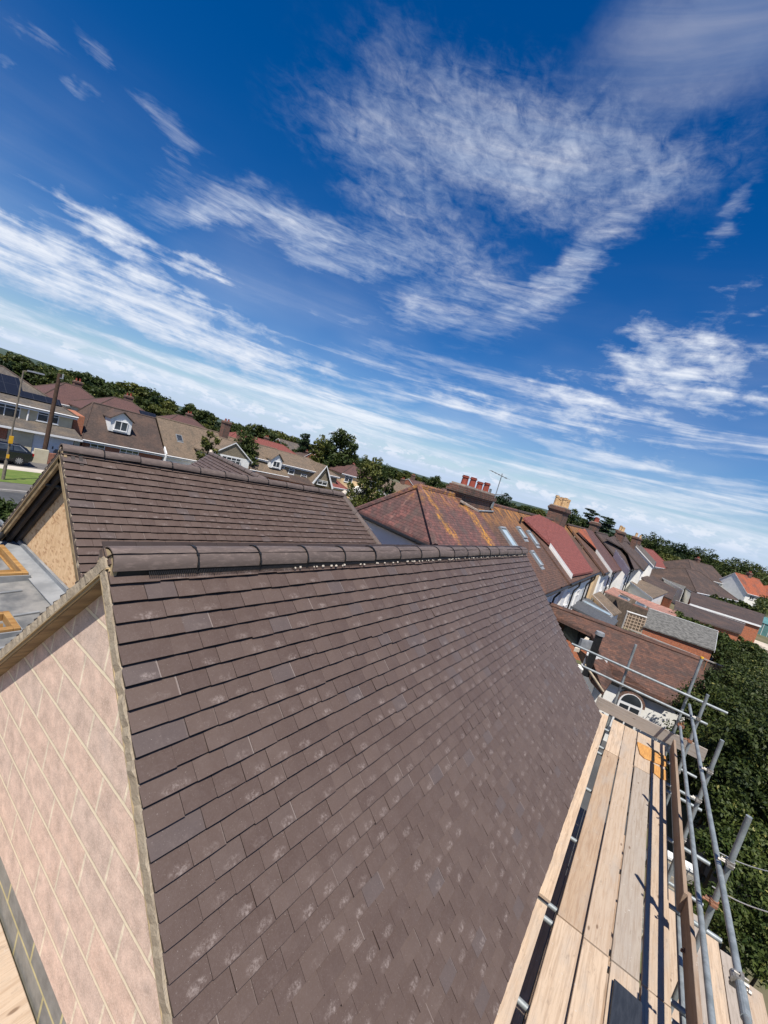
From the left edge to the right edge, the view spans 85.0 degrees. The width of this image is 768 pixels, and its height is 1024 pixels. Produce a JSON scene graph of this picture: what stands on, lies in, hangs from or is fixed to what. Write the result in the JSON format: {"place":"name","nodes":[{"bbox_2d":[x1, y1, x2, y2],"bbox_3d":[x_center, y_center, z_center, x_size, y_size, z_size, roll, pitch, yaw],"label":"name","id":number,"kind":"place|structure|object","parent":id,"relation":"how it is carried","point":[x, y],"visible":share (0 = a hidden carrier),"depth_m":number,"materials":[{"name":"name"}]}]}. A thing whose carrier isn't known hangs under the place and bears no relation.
{"place":"outdoors","nodes":[
{"label":"outdoors","id":0,"kind":"place"},
{"bbox_2d":[0,460,47,469],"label":"driveway","id":1,"kind":"structure","parent":0,"point":[33,465],"depth_m":34.01,"materials":[{"name":"concrete"}]},
{"bbox_2d":[0,439,33,464],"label":"parked car","id":2,"kind":"object","parent":1,"relation":"on","point":[19,454],"visible":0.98,"depth_m":32.70,"materials":[{"name":"black paint"}]},
{"bbox_2d":[42,373,63,449],"bbox_3d":[-29.046,-8.197,36.649,0.384,7.939,0.474,20,7,33],"label":"telegraph pole","id":3,"kind":"object","parent":1,"relation":"on","point":[50,419],"visible":0.77,"depth_m":36.46,"materials":[{"name":"wood"}]},
{"bbox_2d":[0,520,68,649],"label":"flat roof","id":4,"kind":"structure","parent":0,"point":[34,596],"depth_m":4.93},
{"bbox_2d":[0,611,22,638],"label":"roof window","id":5,"kind":"structure","parent":4,"relation":"on","point":[13,628],"depth_m":4.10,"materials":[{"name":"brown wood"}]},
{"bbox_2d":[0,545,30,582],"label":"roof window","id":6,"kind":"structure","parent":4,"relation":"on","point":[17,571],"depth_m":5.14,"materials":[{"name":"brown wood"}]},
{"bbox_2d":[68,402,164,459],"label":"chalet house","id":7,"kind":"structure","parent":0,"point":[96,425],"depth_m":46.55,"materials":[{"name":"brown tile"}]},
{"bbox_2d":[0,348,734,566],"bbox_3d":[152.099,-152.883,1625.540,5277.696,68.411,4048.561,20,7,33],"label":"hills","id":8,"kind":"structure","parent":0,"point":[3,351],"depth_m":2253.54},
{"bbox_2d":[0,0,767,573],"label":"sky","id":9,"kind":"structure","parent":0,"point":[523,241],"materials":[{"name":"blue"}]},
{"bbox_2d":[176,410,767,1023],"bbox_3d":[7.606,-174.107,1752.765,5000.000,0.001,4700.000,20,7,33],"label":"ground","id":10,"kind":"structure","parent":0,"point":[684,822],"depth_m":11.98,"materials":[{"name":"plant"}]},
{"bbox_2d":[0,468,41,484],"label":"grass verge","id":11,"kind":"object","parent":10,"relation":"on","point":[20,477],"depth_m":29.62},
{"bbox_2d":[1,370,44,479],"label":"street lamp","id":12,"kind":"object","parent":10,"relation":"on","point":[10,440],"visible":0.94,"depth_m":27.43,"materials":[{"name":"grey metal"}]},
{"bbox_2d":[19,361,55,385],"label":"tree","id":13,"kind":"object","parent":10,"relation":"on","point":[29,377],"visible":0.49,"depth_m":112.03,"materials":[{"name":"green plant"}]},
{"bbox_2d":[0,365,82,452],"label":"cream house","id":14,"kind":"structure","parent":10,"relation":"on","point":[32,416],"depth_m":39.18,"materials":[{"name":"grey tile"}]},
{"bbox_2d":[31,433,73,452],"bbox_3d":[-31.301,-6.200,39.629,0.130,2.080,3.100,20,7,33],"label":"garage door","id":15,"kind":"structure","parent":14,"relation":"in","point":[38,439],"depth_m":39.40,"materials":[{"name":"grey plastic"}]},
{"bbox_2d":[34,378,94,408],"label":"house","id":16,"kind":"structure","parent":10,"relation":"on","point":[69,393],"depth_m":65.39,"materials":[{"name":"tile"}]},
{"bbox_2d":[68,393,155,416],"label":"house","id":17,"kind":"structure","parent":10,"relation":"on","point":[126,403],"depth_m":65.33,"materials":[{"name":"brown tile"}]},
{"bbox_2d":[115,381,149,400],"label":"tree","id":18,"kind":"object","parent":10,"relation":"on","point":[134,389],"visible":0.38,"depth_m":140.60,"materials":[{"name":"green plant"}]},
{"bbox_2d":[155,416,218,464],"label":"bay house","id":19,"kind":"structure","parent":10,"relation":"on","point":[179,440],"depth_m":53.02,"materials":[{"name":"beige tile"}]},
{"bbox_2d":[0,443,380,587],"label":"hipped house","id":20,"kind":"structure","parent":10,"relation":"on","point":[76,506],"depth_m":5.63,"materials":[{"name":"tile"}]},
{"bbox_2d":[195,430,221,459],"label":"garden tree","id":21,"kind":"object","parent":10,"relation":"on","point":[207,444],"visible":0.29,"depth_m":41.00,"materials":[{"name":"green plant"}]},
{"bbox_2d":[193,418,252,469],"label":"bay wing","id":22,"kind":"structure","parent":10,"relation":"on","point":[232,450],"depth_m":55.27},
{"bbox_2d":[190,450,268,478],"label":"wing roof","id":23,"kind":"structure","parent":10,"relation":"on","point":[212,460],"depth_m":12.31,"materials":[{"name":"tile"}]},
{"bbox_2d":[233,430,260,466],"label":"garden tree","id":24,"kind":"object","parent":10,"relation":"on","point":[247,444],"visible":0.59,"depth_m":61.41,"materials":[{"name":"green plant"}]},
{"bbox_2d":[228,430,288,476],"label":"dormer house","id":25,"kind":"structure","parent":10,"relation":"on","point":[273,465],"depth_m":64.85,"materials":[{"name":"beige tile"}]},
{"bbox_2d":[253,450,339,488],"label":"long house","id":26,"kind":"structure","parent":10,"relation":"on","point":[305,471],"depth_m":70.45,"materials":[{"name":"beige tile"}]},
{"bbox_2d":[0,541,601,1023],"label":"tiled house","id":27,"kind":"structure","parent":10,"relation":"on","point":[270,783],"depth_m":2.47,"materials":[{"name":"tile"}]},
{"bbox_2d":[0,923,35,1023],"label":"scaffold board","id":28,"kind":"object","parent":27,"relation":"attached to","point":[15,1008],"visible":1,"depth_m":2.43,"materials":[{"name":"wood"}]},
{"bbox_2d":[510,807,583,1023],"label":"gutter","id":29,"kind":"object","parent":27,"relation":"attached to","point":[524,995],"visible":0.35,"depth_m":5.74,"materials":[{"name":"plastic"}]},
{"bbox_3d":[1.938,3.941,4.814,0.048,0.048,9.900,20,7,33],"label":"ledger","id":30,"kind":"object","parent":27,"relation":"attached to","visible":0},
{"bbox_2d":[494,898,546,1023],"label":"scaffold board","id":31,"kind":"object","parent":30,"relation":"on","point":[510,997],"visible":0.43,"depth_m":3.43,"materials":[{"name":"wood"}]},
{"bbox_2d":[539,712,607,903],"bbox_3d":[3.008,3.965,6.382,0.228,0.038,5.370,20,7,33],"label":"scaffold board","id":32,"kind":"object","parent":30,"relation":"on","point":[549,882],"visible":0.48,"depth_m":5.21,"materials":[{"name":"wood"}]},
{"bbox_2d":[309,434,338,463],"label":"tree","id":33,"kind":"object","parent":10,"relation":"on","point":[316,451],"visible":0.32,"depth_m":92.37,"materials":[{"name":"green plant"}]},
{"bbox_2d":[318,428,358,469],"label":"tree","id":34,"kind":"object","parent":10,"relation":"on","point":[344,456],"visible":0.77,"depth_m":88.81,"materials":[{"name":"green plant"}]},
{"bbox_2d":[329,465,373,498],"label":"hipped villa","id":35,"kind":"object","parent":10,"relation":"on","point":[346,474],"visible":0.34,"depth_m":84.11,"materials":[{"name":"tile"}]},
{"bbox_2d":[345,455,383,506],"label":"tree","id":36,"kind":"object","parent":10,"relation":"on","point":[367,491],"visible":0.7,"depth_m":43.30,"materials":[{"name":"green plant"}]},
{"bbox_2d":[367,463,395,502],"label":"street tree","id":37,"kind":"object","parent":10,"relation":"on","point":[384,478],"visible":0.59,"depth_m":59.84,"materials":[{"name":"green plant"}]},
{"bbox_2d":[355,475,570,603],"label":"terrace house","id":38,"kind":"structure","parent":10,"relation":"on","point":[461,513],"depth_m":14.33,"materials":[{"name":"tile"}]},
{"bbox_2d":[563,625,612,702],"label":"neighbour outshot","id":39,"kind":"structure","parent":10,"relation":"on","point":[597,684],"depth_m":16.31,"materials":[{"name":"ceramic"}]},
{"bbox_2d":[582,630,604,676],"bbox_3d":[7.764,5.273,15.579,0.338,1.747,0.338,20,7,33],"label":"flue","id":40,"kind":"object","parent":39,"relation":"on","point":[595,646],"visible":0.96,"depth_m":15.48,"materials":[{"name":"black metal"}]},
{"bbox_2d":[566,596,617,659],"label":"kitchen addition","id":41,"kind":"structure","parent":10,"relation":"on","point":[588,607],"depth_m":25.86,"materials":[{"name":"grey stone"}]},
{"bbox_2d":[565,517,621,600],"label":"terrace house","id":42,"kind":"structure","parent":10,"relation":"on","point":[597,551],"depth_m":34.28,"materials":[{"name":"brown tile"}]},
{"bbox_2d":[592,592,621,618],"bbox_3d":[15.486,7.732,30.296,1.916,3.224,5.568,16,6,1],"label":"lean to","id":43,"kind":"object","parent":10,"relation":"on","point":[602,601],"visible":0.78,"depth_m":29.57,"materials":[{"name":"beige tile"}]},
{"bbox_2d":[575,526,639,590],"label":"terrace house","id":44,"kind":"structure","parent":10,"relation":"on","point":[621,578],"depth_m":41.67,"materials":[{"name":"brown tile"}]},
{"bbox_2d":[583,527,648,591],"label":"terrace house","id":45,"kind":"structure","parent":10,"relation":"on","point":[641,563],"depth_m":50.98,"materials":[{"name":"brown tile"}]},
{"bbox_2d":[549,602,704,761],"bbox_3d":[10.750,7.178,18.481,7.997,4.060,6.094,18,6,18],"label":"neighbour bungalow","id":46,"kind":"object","parent":10,"relation":"on","point":[668,665],"visible":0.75,"depth_m":16.58,"materials":[{"name":"tile"}]},
{"bbox_2d":[609,694,642,731],"bbox_3d":[9.189,7.598,15.836,0.800,1.500,0.047,18,6,20],"label":"arched window","id":47,"kind":"structure","parent":46,"relation":"in","point":[630,702],"depth_m":15.79,"materials":[{"name":"white plastic"}]},
{"bbox_2d":[619,533,655,576],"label":"terrace house","id":48,"kind":"structure","parent":10,"relation":"on","point":[635,542],"depth_m":64.59,"materials":[{"name":"paint"}]},
{"bbox_2d":[604,587,676,631],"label":"kitchen addition","id":49,"kind":"structure","parent":10,"relation":"on","point":[623,602],"depth_m":37.28,"materials":[{"name":"tile"}]},
{"bbox_2d":[628,580,668,604],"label":"lean to","id":50,"kind":"object","parent":10,"relation":"on","point":[647,591],"visible":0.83,"depth_m":46.53,"materials":[{"name":"beige tile"}]},
{"bbox_2d":[641,532,674,557],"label":"park tree","id":51,"kind":"object","parent":10,"relation":"on","point":[653,544],"visible":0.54,"depth_m":150.97,"materials":[{"name":"green plant"}]},
{"bbox_2d":[641,575,676,607],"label":"outbuilding","id":52,"kind":"structure","parent":10,"relation":"on","point":[661,584],"depth_m":55.97,"materials":[{"name":"brown tile"}]},
{"bbox_2d":[642,851,693,935],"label":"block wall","id":53,"kind":"structure","parent":10,"relation":"on","point":[689,871],"depth_m":8.47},
{"bbox_2d":[642,608,717,668],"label":"brick shed","id":54,"kind":"structure","parent":10,"relation":"on","point":[690,637],"depth_m":29.70,"materials":[{"name":"grey"}]},
{"bbox_2d":[641,739,724,950],"bbox_3d":[3.473,5.595,5.601,0.124,5.680,0.109,20,7,33],"label":"scaffold standard","id":55,"kind":"object","parent":10,"relation":"on","point":[709,770],"visible":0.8,"depth_m":5.37,"materials":[{"name":"metal"}]},
{"bbox_2d":[669,739,687,912],"bbox_3d":[4.249,4.210,6.099,0.043,0.225,4.180,20,7,33],"label":"toe board","id":56,"kind":"object","parent":55,"relation":"attached to","point":[681,889],"visible":1,"depth_m":5.30,"materials":[{"name":"wood"}]},
{"bbox_2d":[662,557,722,585],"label":"distant house","id":57,"kind":"structure","parent":10,"relation":"on","point":[711,573],"depth_m":108.57,"materials":[{"name":"brown tile"}]},
{"bbox_2d":[650,568,738,602],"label":"distant house","id":58,"kind":"structure","parent":10,"relation":"on","point":[696,581],"depth_m":73.70,"materials":[{"name":"brown tile"}]},
{"bbox_2d":[683,546,723,570],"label":"park tree","id":59,"kind":"object","parent":10,"relation":"on","point":[703,555],"visible":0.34,"depth_m":152.79,"materials":[{"name":"green plant"}]},
{"bbox_2d":[669,610,739,656],"bbox_3d":[26.424,10.523,35.452,2.139,2.912,7.654,16,6,-3],"label":"hedge","id":60,"kind":"object","parent":10,"relation":"on","point":[722,636],"visible":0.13,"depth_m":34.28,"materials":[{"name":"green plant"}]},
{"bbox_2d":[674,600,744,640],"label":"garage row","id":61,"kind":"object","parent":10,"relation":"on","point":[732,628],"visible":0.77,"depth_m":41.61,"materials":[{"name":"brown tile"}]},
{"bbox_2d":[670,814,752,1015],"bbox_3d":[2.446,5.444,4.039,0.124,5.720,0.109,20,7,33],"label":"scaffold standard","id":62,"kind":"object","parent":10,"relation":"on","point":[730,863],"visible":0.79,"depth_m":3.80,"materials":[{"name":"metal"}]},
{"bbox_2d":[669,748,685,1023],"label":"ledger","id":63,"kind":"object","parent":62,"relation":"attached to","point":[681,998],"visible":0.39,"depth_m":3.99,"materials":[{"name":"metal"}]},
{"bbox_2d":[517,996,529,1013],"bbox_3d":[1.487,3.950,2.948,1.870,0.048,0.048,20,7,33],"label":"transom","id":64,"kind":"object","parent":63,"relation":"on","point":[523,1004],"depth_m":3.22,"materials":[{"name":"metal"}]},
{"bbox_2d":[525,915,581,1023],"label":"scaffold board","id":65,"kind":"object","parent":64,"relation":"on","point":[549,1002],"visible":1,"depth_m":3.44,"materials":[{"name":"wood"}]},
{"bbox_2d":[566,938,608,1023],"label":"scaffold board","id":66,"kind":"object","parent":64,"relation":"on","point":[586,1003],"visible":1,"depth_m":3.42,"materials":[{"name":"wood"}]},
{"bbox_2d":[603,961,638,1023],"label":"scaffold board","id":67,"kind":"object","parent":64,"relation":"on","point":[629,983],"visible":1,"depth_m":3.53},
{"bbox_2d":[609,979,641,1023],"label":"roofing slate","id":68,"kind":"object","parent":67,"relation":"on","point":[626,1006],"visible":1,"depth_m":3.33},
{"bbox_2d":[543,915,678,1023],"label":"transom","id":69,"kind":"object","parent":63,"relation":"on","point":[548,921],"visible":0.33,"depth_m":3.92,"materials":[{"name":"metal"}]},
{"bbox_2d":[640,985,671,1023],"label":"scaffold board","id":70,"kind":"object","parent":69,"relation":"on","point":[655,1010],"visible":1,"depth_m":3.40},
{"bbox_2d":[538,895,703,1023],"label":"transom","id":71,"kind":"object","parent":63,"relation":"on","point":[677,1006],"visible":0.27,"depth_m":3.69,"materials":[{"name":"metal"}]},
{"bbox_2d":[583,758,632,956],"bbox_3d":[2.990,4.070,5.420,0.210,0.038,3.935,20,7,33],"label":"scaffold board","id":72,"kind":"object","parent":71,"relation":"on","point":[598,927],"visible":1,"depth_m":4.70,"materials":[{"name":"wood"}]},
{"bbox_2d":[570,836,721,943],"bbox_3d":[2.698,4.105,4.778,1.870,0.048,0.048,20,7,33],"label":"transom","id":73,"kind":"object","parent":63,"relation":"on","point":[711,934],"visible":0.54,"depth_m":4.38,"materials":[{"name":"metal"}]},
{"bbox_2d":[557,750,617,933],"bbox_3d":[2.810,4.008,5.554,0.220,0.038,3.900,20,7,33],"label":"scaffold board","id":74,"kind":"object","parent":73,"relation":"on","point":[572,910],"visible":1,"depth_m":4.86,"materials":[{"name":"wood"}]},
{"bbox_2d":[599,745,694,800],"bbox_3d":[4.239,4.303,7.108,1.870,0.048,0.048,20,7,33],"label":"transom","id":75,"kind":"object","parent":63,"relation":"on","point":[667,784],"visible":0.02,"depth_m":6.82,"materials":[{"name":"metal"}]},
{"bbox_2d":[605,719,624,756],"bbox_3d":[4.313,4.197,7.816,0.212,0.038,1.515,20,7,33],"label":"scaffold board","id":76,"kind":"object","parent":75,"relation":"on","point":[613,743],"visible":0.9,"depth_m":7.73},
{"bbox_2d":[618,726,636,764],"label":"scaffold board","id":77,"kind":"object","parent":75,"relation":"on","point":[627,748],"visible":0.9,"depth_m":7.61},
{"bbox_2d":[633,732,650,773],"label":"scaffold board","id":78,"kind":"object","parent":75,"relation":"on","point":[641,763],"visible":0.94,"depth_m":7.29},
{"bbox_2d":[637,742,666,766],"bbox_3d":[4.768,4.333,7.465,0.480,0.018,0.559,20,7,33],"label":"plywood piece","id":79,"kind":"object","parent":78,"relation":"on","point":[650,754],"visible":1,"depth_m":7.46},
{"bbox_2d":[641,740,670,1006],"bbox_3d":[3.781,4.262,5.791,0.214,0.038,5.460,20,7,33],"label":"scaffold board","id":80,"kind":"object","parent":75,"relation":"on","point":[655,973],"visible":0.92,"depth_m":4.46,"materials":[{"name":"wood"}]},
{"bbox_2d":[586,787,709,865],"bbox_3d":[3.386,4.193,5.818,1.870,0.048,0.048,20,7,33],"label":"transom","id":81,"kind":"object","parent":63,"relation":"on","point":[700,858],"visible":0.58,"depth_m":5.43,"materials":[{"name":"metal"}]},
{"bbox_2d":[610,766,649,982],"bbox_3d":[3.172,4.140,5.285,0.225,0.038,3.920,20,7,33],"label":"scaffold board","id":82,"kind":"object","parent":81,"relation":"on","point":[625,954],"visible":1,"depth_m":4.55,"materials":[{"name":"wood"}]},
{"bbox_2d":[680,892,702,1023],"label":"toe board","id":83,"kind":"object","parent":62,"relation":"attached to","point":[693,1008],"visible":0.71,"depth_m":3.67,"materials":[{"name":"wood"}]},
{"bbox_2d":[677,722,715,1023],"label":"guard rail","id":84,"kind":"object","parent":62,"relation":"attached to","point":[711,1016],"visible":1,"depth_m":3.88,"materials":[{"name":"metal"}]},
{"bbox_2d":[663,648,767,852],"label":"garden tree","id":85,"kind":"object","parent":10,"relation":"on","point":[735,688],"visible":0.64,"depth_m":11.83,"materials":[{"name":"green plant"}]},
{"bbox_2d":[688,591,764,642],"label":"garage row","id":86,"kind":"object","parent":10,"relation":"on","point":[752,620],"visible":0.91,"depth_m":51.69,"materials":[{"name":"grey tile"}]},
{"bbox_2d":[687,861,767,989],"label":"shrub","id":87,"kind":"object","parent":10,"relation":"on","point":[750,924],"visible":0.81,"depth_m":7.80,"materials":[{"name":"green plant"}]},
{"bbox_2d":[687,779,767,905],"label":"shrub","id":88,"kind":"object","parent":10,"relation":"on","point":[753,849],"visible":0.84,"depth_m":9.55,"materials":[{"name":"green plant"}]},
{"bbox_2d":[711,636,754,670],"bbox_3d":[24.793,10.722,30.300,2.581,2.690,11.400,20,7,33],"label":"shrub","id":89,"kind":"object","parent":10,"relation":"on","point":[718,655],"visible":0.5,"depth_m":30.57,"materials":[{"name":"green plant"}]},
{"bbox_2d":[714,639,767,677],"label":"hedge","id":90,"kind":"object","parent":10,"relation":"on","point":[752,650],"visible":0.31,"depth_m":30.44,"materials":[{"name":"green plant"}]},
{"bbox_2d":[719,571,765,605],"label":"distant house","id":91,"kind":"structure","parent":10,"relation":"on","point":[748,588],"depth_m":104.88,"materials":[{"name":"tile"}]},
{"bbox_2d":[717,557,767,585],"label":"park tree","id":92,"kind":"object","parent":10,"relation":"on","point":[744,566],"visible":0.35,"depth_m":136.32,"materials":[{"name":"green plant"}]},
{"bbox_2d":[523,810,586,1023],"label":"scaffold board","id":93,"kind":"object","parent":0,"point":[555,914],"visible":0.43,"depth_m":6.32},
{"bbox_2d":[518,495,601,609],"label":"terrace house","id":94,"kind":"structure","parent":0,"point":[575,565],"depth_m":24.81,"materials":[{"name":"brown tile"}]},
{"bbox_2d":[528,740,634,1003],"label":"yard","id":95,"kind":"structure","parent":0,"point":[587,794],"depth_m":13.05,"materials":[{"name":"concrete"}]},
{"bbox_2d":[593,644,636,765],"bbox_3d":[4.251,5.433,8.675,0.109,5.800,0.124,20,7,33],"label":"scaffold standard","id":96,"kind":"object","parent":95,"relation":"on","point":[622,680],"visible":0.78,"depth_m":8.49,"materials":[{"name":"metal"}]},
{"bbox_2d":[582,665,707,725],"bbox_3d":[5.051,3.568,8.256,2.180,0.058,0.048,20,7,33],"label":"guard rail","id":97,"kind":"object","parent":96,"relation":"attached to","point":[645,695],"visible":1,"depth_m":8.21,"materials":[{"name":"metal"}]},
{"bbox_2d":[571,643,727,713],"bbox_3d":[5.095,3.217,8.256,2.710,0.063,0.048,20,7,33],"label":"guard rail","id":98,"kind":"object","parent":96,"relation":"attached to","point":[656,681],"visible":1,"depth_m":8.17,"materials":[{"name":"metal"}]},
{"bbox_2d":[596,696,707,761],"bbox_3d":[5.150,4.199,8.195,1.880,0.240,0.038,20,7,33],"label":"toe board","id":99,"kind":"object","parent":96,"relation":"attached to","point":[639,722],"visible":0.82,"depth_m":8.20,"materials":[{"name":"wood"}]},
{"bbox_2d":[648,658,702,802],"bbox_3d":[5.134,5.627,8.146,0.109,6.020,0.124,20,7,33],"label":"scaffold standard","id":100,"kind":"object","parent":95,"relation":"on","point":[686,697],"visible":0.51,"depth_m":7.94,"materials":[{"name":"metal"}]},
{"bbox_2d":[645,694,709,860],"bbox_3d":[4.560,5.735,7.244,0.124,5.680,0.109,20,7,33],"label":"scaffold standard","id":101,"kind":"object","parent":95,"relation":"on","point":[697,721],"visible":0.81,"depth_m":7.01,"materials":[{"name":"metal"}]},
{"bbox_2d":[564,823,605,1023],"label":"scaffold board","id":102,"kind":"object","parent":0,"point":[584,928],"depth_m":6.13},
{"bbox_2d":[600,835,624,1023],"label":"scaffold board","id":103,"kind":"object","parent":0,"point":[604,999],"depth_m":6.02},
{"bbox_2d":[668,888,678,1022],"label":"scaffold board","id":104,"kind":"object","parent":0,"point":[673,957],"visible":0.14,"depth_m":6.14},
{"bbox_2d":[693,913,707,1023],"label":"scaffold board","id":105,"kind":"object","parent":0,"point":[702,990],"visible":0.14,"depth_m":5.80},
{"bbox_2d":[686,823,745,917],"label":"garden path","id":106,"kind":"structure","parent":0,"point":[712,877],"depth_m":10.95,"materials":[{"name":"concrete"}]},
{"bbox_2d":[706,934,729,1023],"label":"scaffold board","id":107,"kind":"object","parent":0,"point":[720,1000],"depth_m":5.86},
{"bbox_2d":[719,949,742,1023],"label":"scaffold board","id":108,"kind":"object","parent":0,"point":[731,996],"visible":0.57,"depth_m":5.77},
{"bbox_2d":[746,985,767,1023],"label":"scaffold board","id":109,"kind":"object","parent":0,"point":[757,1008],"visible":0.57,"depth_m":5.68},
{"bbox_3d":[1.362,5.325,2.410,0.124,5.680,0.109,20,7,33],"label":"scaffold standard","id":110,"kind":"object","parent":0,"visible":0},
{"bbox_2d":[688,703,751,1023],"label":"guard rail","id":111,"kind":"object","parent":110,"relation":"attached to","point":[735,972],"visible":0.88,"depth_m":3.52,"materials":[{"name":"metal"}]},
{"bbox_2d":[735,980,752,1022],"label":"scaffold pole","id":112,"kind":"object","parent":111,"relation":"attached to","point":[742,998],"visible":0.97,"depth_m":2.69,"materials":[{"name":"metal"}]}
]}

